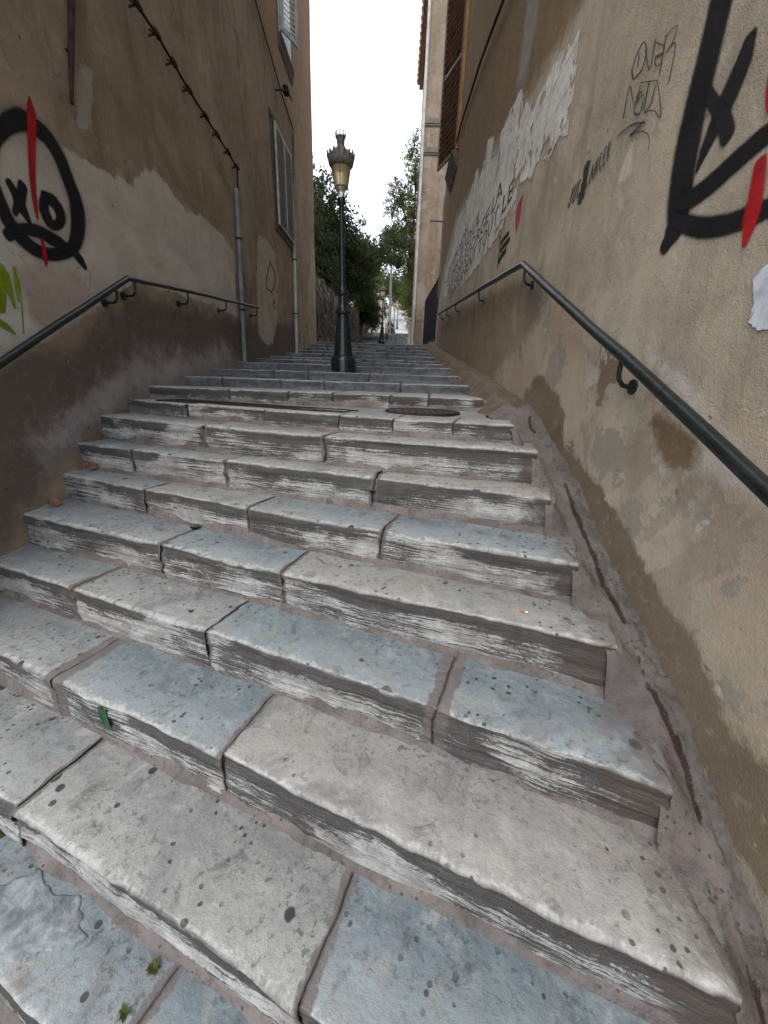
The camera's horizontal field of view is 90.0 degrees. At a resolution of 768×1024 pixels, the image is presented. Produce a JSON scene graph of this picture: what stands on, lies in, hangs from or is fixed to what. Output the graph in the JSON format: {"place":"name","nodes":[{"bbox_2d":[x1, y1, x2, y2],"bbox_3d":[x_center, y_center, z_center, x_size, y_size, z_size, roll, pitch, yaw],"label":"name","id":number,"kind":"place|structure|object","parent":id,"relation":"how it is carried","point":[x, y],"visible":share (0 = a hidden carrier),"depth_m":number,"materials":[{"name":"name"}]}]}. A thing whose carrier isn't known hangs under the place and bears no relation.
{"place":"outdoors","nodes":[
{"label":"outdoors","id":0,"kind":"place"},
{"bbox_2d":[310,0,422,304],"label":"sky","id":1,"kind":"structure","parent":0,"point":[364,58],"materials":[{"name":"white"}]},
{"bbox_2d":[384,305,408,333],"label":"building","id":2,"kind":"structure","parent":0,"point":[402,322],"depth_m":66.18,"materials":[{"name":"white paint"}]},
{"bbox_2d":[393,303,395,332],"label":"street lamp","id":3,"kind":"object","parent":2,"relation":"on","point":[394,305],"visible":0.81,"depth_m":44.91,"materials":[{"name":"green metal"}]},
{"bbox_2d":[396,306,398,328],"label":"street lamp","id":4,"kind":"object","parent":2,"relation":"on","point":[397,318],"visible":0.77,"depth_m":55.91,"materials":[{"name":"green metal"}]},
{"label":"ground","id":5,"kind":"structure","parent":0,"visible":0},
{"bbox_2d":[0,0,316,556],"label":"apartment building","id":6,"kind":"structure","parent":5,"relation":"on","point":[122,166],"depth_m":3.53,"materials":[{"name":"brown paint"}]},
{"bbox_2d":[64,0,74,104],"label":"iron rod","id":7,"kind":"object","parent":6,"relation":"attached to","point":[70,49],"visible":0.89,"depth_m":2.71,"materials":[{"name":"metal"}]},
{"bbox_2d":[0,275,259,369],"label":"handrail","id":8,"kind":"object","parent":6,"relation":"attached to","point":[14,353],"visible":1,"depth_m":2.97,"materials":[{"name":"black metal"}]},
{"bbox_2d":[128,0,239,190],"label":"cable","id":9,"kind":"object","parent":6,"relation":"attached to","point":[155,32],"visible":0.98,"depth_m":3.97,"materials":[{"name":"metal"}]},
{"bbox_2d":[234,188,246,361],"bbox_3d":[-2.171,-3.400,5.797,0.121,2.506,0.293,2,19,1],"label":"drainpipe","id":10,"kind":"object","parent":6,"relation":"attached to","point":[238,238],"visible":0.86,"depth_m":5.73,"materials":[{"name":"metal"}]},
{"bbox_2d":[255,0,293,238],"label":"cable","id":11,"kind":"object","parent":6,"relation":"attached to","point":[280,91],"visible":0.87,"depth_m":7.24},
{"bbox_2d":[268,107,292,250],"bbox_3d":[-2.050,-6.497,7.720,0.080,1.800,1.430,2,19,1],"label":"window frame","id":12,"kind":"structure","parent":6,"relation":"in","point":[272,118],"depth_m":7.18,"materials":[{"name":"wood"}]},
{"bbox_2d":[275,84,292,100],"bbox_3d":[-1.887,-7.881,7.225,0.254,0.132,0.365,2,19,1],"label":"wall lamp","id":13,"kind":"object","parent":6,"relation":"attached to","point":[285,89],"visible":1,"depth_m":7.14,"materials":[{"name":"metal"}]},
{"bbox_2d":[277,0,290,59],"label":"window pane","id":14,"kind":"structure","parent":6,"relation":"in","point":[287,42],"depth_m":7.51,"materials":[{"name":"white glass"}]},
{"bbox_2d":[292,241,297,352],"bbox_3d":[-2.053,-4.825,8.860,0.122,2.464,0.217,2,19,1],"label":"drainpipe","id":15,"kind":"object","parent":6,"relation":"attached to","point":[294,259],"visible":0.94,"depth_m":8.81,"materials":[{"name":"metal"}]},
{"bbox_2d":[315,273,368,342],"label":"garden wall","id":16,"kind":"structure","parent":5,"relation":"on","point":[326,306],"depth_m":13.72,"materials":[{"name":"grey stone"}]},
{"bbox_2d":[349,287,384,336],"bbox_3d":[-1.129,-12.733,23.990,2.236,3.083,4.399,8,20,16],"label":"bush","id":17,"kind":"object","parent":16,"relation":"on","point":[370,315],"visible":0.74,"depth_m":23.83,"materials":[{"name":"green plant"}]},
{"bbox_2d":[313,153,385,307],"bbox_3d":[-3.068,-11.603,16.382,5.279,6.322,7.652,7,20,15],"label":"tree","id":18,"kind":"object","parent":5,"relation":"on","point":[358,263],"visible":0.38,"depth_m":15.87,"materials":[{"name":"green plant"}]},
{"bbox_2d":[351,300,383,332],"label":"retaining wall","id":19,"kind":"structure","parent":5,"relation":"on","point":[378,330],"depth_m":32.61,"materials":[{"name":"beige stone"}]},
{"bbox_2d":[354,284,391,318],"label":"tree","id":20,"kind":"object","parent":5,"relation":"on","point":[385,308],"visible":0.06,"depth_m":49.81,"materials":[{"name":"green plant"}]},
{"bbox_2d":[347,222,414,310],"bbox_3d":[-0.494,-14.621,23.047,3.445,5.966,7.918,15,23,33],"label":"tree","id":21,"kind":"object","parent":5,"relation":"on","point":[389,241],"visible":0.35,"depth_m":22.61,"materials":[{"name":"green plant"}]},
{"bbox_2d":[0,332,767,1023],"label":"stairs","id":22,"kind":"structure","parent":5,"relation":"on","point":[340,744],"depth_m":1.46,"materials":[{"name":"stone"}]},
{"bbox_2d":[42,499,61,505],"bbox_3d":[-2.317,-0.064,2.686,0.076,0.021,0.111,45,25,23],"label":"dead leaf","id":23,"kind":"object","parent":22,"relation":"on","point":[55,502],"visible":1,"depth_m":2.70,"materials":[{"name":"brown plant"}]},
{"bbox_2d":[87,462,97,468],"bbox_3d":[-2.256,-0.360,2.966,0.098,0.067,0.018,15,-23,-15],"label":"dead leaf","id":24,"kind":"object","parent":22,"relation":"on","point":[92,465],"visible":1,"depth_m":2.97,"materials":[{"name":"brown plant"}]},
{"bbox_2d":[117,1001,131,1023],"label":"weed","id":25,"kind":"object","parent":22,"relation":"on","point":[123,1012],"visible":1,"depth_m":1.09,"materials":[{"name":"green plant"}]},
{"bbox_2d":[146,956,160,975],"bbox_3d":[-0.702,1.387,1.174,0.041,0.022,0.046,2,19,1],"label":"weed","id":26,"kind":"object","parent":22,"relation":"on","point":[155,963],"visible":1,"depth_m":1.18,"materials":[{"name":"green plant"}]},
{"bbox_2d":[190,523,198,529],"bbox_3d":[-1.175,0.092,2.386,0.067,0.032,0.066,2,19,1],"label":"weed","id":27,"kind":"object","parent":22,"relation":"on","point":[195,526],"visible":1,"depth_m":2.39,"materials":[{"name":"green plant"}]},
{"bbox_2d":[156,399,357,412],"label":"step","id":28,"kind":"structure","parent":22,"relation":"on","point":[194,401],"depth_m":3.17,"materials":[{"name":"stone"}]},
{"bbox_2d":[326,129,355,372],"bbox_3d":[-0.569,-3.318,5.230,0.367,2.918,0.367,2,19,1],"label":"street lamp","id":29,"kind":"object","parent":22,"relation":"on","point":[341,157],"visible":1,"depth_m":5.18,"materials":[{"name":"black metal"}]},
{"bbox_2d":[378,283,386,343],"bbox_3d":[-0.082,-11.020,21.614,0.413,3.242,0.413,-3,20,-15],"label":"street lamp","id":30,"kind":"object","parent":22,"relation":"on","point":[383,289],"visible":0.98,"depth_m":21.65,"materials":[{"name":"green metal"}]},
{"bbox_2d":[385,320,393,341],"bbox_3d":[0.597,-15.806,33.807,0.091,4.292,23.852,2,19,1],"label":"central railing","id":31,"kind":"object","parent":22,"relation":"on","point":[387,329],"visible":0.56,"depth_m":26.10,"materials":[{"name":"metal"}]},
{"bbox_2d":[388,249,392,334],"bbox_3d":[0.454,-15.446,27.063,0.240,6.520,0.200,2,19,1],"label":"concrete pole","id":32,"kind":"object","parent":22,"relation":"on","point":[390,300],"visible":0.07,"depth_m":27.11,"materials":[{"name":"grey concrete"}]},
{"bbox_2d":[385,408,459,416],"bbox_3d":[0.316,-0.820,3.167,0.610,0.032,0.610,2,19,1],"label":"manhole cover","id":33,"kind":"object","parent":22,"relation":"on","point":[427,412],"visible":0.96,"depth_m":3.04,"materials":[{"name":"metal"}]},
{"bbox_2d":[372,265,399,285],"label":"tree","id":34,"kind":"object","parent":5,"relation":"on","point":[383,271],"visible":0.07,"depth_m":85.89,"materials":[{"name":"green plant"}]},
{"bbox_2d":[375,269,401,305],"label":"tree","id":35,"kind":"object","parent":5,"relation":"on","point":[395,285],"visible":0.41,"depth_m":62.58,"materials":[{"name":"green plant"}]},
{"bbox_2d":[378,127,420,329],"bbox_3d":[1.461,-18.302,26.086,4.498,12.283,2.994,19,25,40],"label":"tree","id":36,"kind":"object","parent":5,"relation":"on","point":[410,197],"visible":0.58,"depth_m":25.26,"materials":[{"name":"green plant"}]},
{"bbox_2d":[396,282,405,301],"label":"tree","id":37,"kind":"object","parent":5,"relation":"on","point":[400,292],"visible":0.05,"depth_m":61.73,"materials":[{"name":"green plant"}]},
{"bbox_2d":[395,268,410,328],"bbox_3d":[2.294,-17.508,31.737,2.745,5.908,3.880,2,19,1],"label":"tree","id":38,"kind":"object","parent":5,"relation":"on","point":[402,297],"visible":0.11,"depth_m":31.43,"materials":[{"name":"green plant"}]},
{"bbox_2d":[407,318,410,343],"bbox_3d":[1.488,-10.424,22.716,0.200,1.900,0.200,2,19,1],"label":"stone post","id":39,"kind":"object","parent":5,"relation":"on","point":[409,328],"visible":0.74,"depth_m":22.58,"materials":[{"name":"stone"}]},
{"bbox_2d":[410,0,452,344],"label":"apartment building","id":40,"kind":"structure","parent":5,"relation":"on","point":[431,188],"depth_m":15.56,"materials":[{"name":"paint"}]},
{"bbox_2d":[435,0,767,938],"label":"apartment building","id":41,"kind":"structure","parent":5,"relation":"on","point":[635,224],"depth_m":1.58,"materials":[{"name":"beige paint"}]},
{"bbox_2d":[430,196,444,297],"bbox_3d":[1.412,-6.985,10.192,0.442,2.300,0.044,3,19,4],"label":"bracket pole","id":42,"kind":"object","parent":41,"relation":"attached to","point":[442,221],"visible":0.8,"depth_m":10.03,"materials":[{"name":"grey metal"}]},
{"bbox_2d":[456,0,504,142],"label":"cable","id":43,"kind":"object","parent":41,"relation":"attached to","point":[488,38],"visible":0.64,"depth_m":5.40,"materials":[{"name":"metal"}]},
{"bbox_2d":[444,26,581,297],"bbox_3d":[1.335,-4.330,5.767,0.021,1.620,7.530,2,19,1],"label":"torn poster","id":44,"kind":"object","parent":41,"relation":"attached to","point":[499,199],"visible":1,"depth_m":3.92,"materials":[{"name":"white paper"}]},
{"bbox_2d":[436,261,767,506],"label":"handrail","id":45,"kind":"object","parent":41,"relation":"attached to","point":[751,476],"visible":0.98,"depth_m":1.41,"materials":[{"name":"black metal"}]},
{"bbox_2d":[748,264,767,329],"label":"paper scrap","id":46,"kind":"object","parent":41,"relation":"attached to","point":[758,319],"visible":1,"depth_m":1.11,"materials":[{"name":"white paper"}]},
{"bbox_3d":[1.725,-5.585,14.417,0.370,1.737,6.970,2,19,1],"label":"low wall","id":47,"kind":"object","parent":5,"relation":"on","visible":0},
{"bbox_2d":[422,277,439,344],"bbox_3d":[1.664,-7.059,13.911,0.050,2.243,6.923,2,19,1],"label":"iron fence","id":48,"kind":"object","parent":47,"relation":"on","point":[430,317],"visible":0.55,"depth_m":13.24,"materials":[{"name":"black metal"}]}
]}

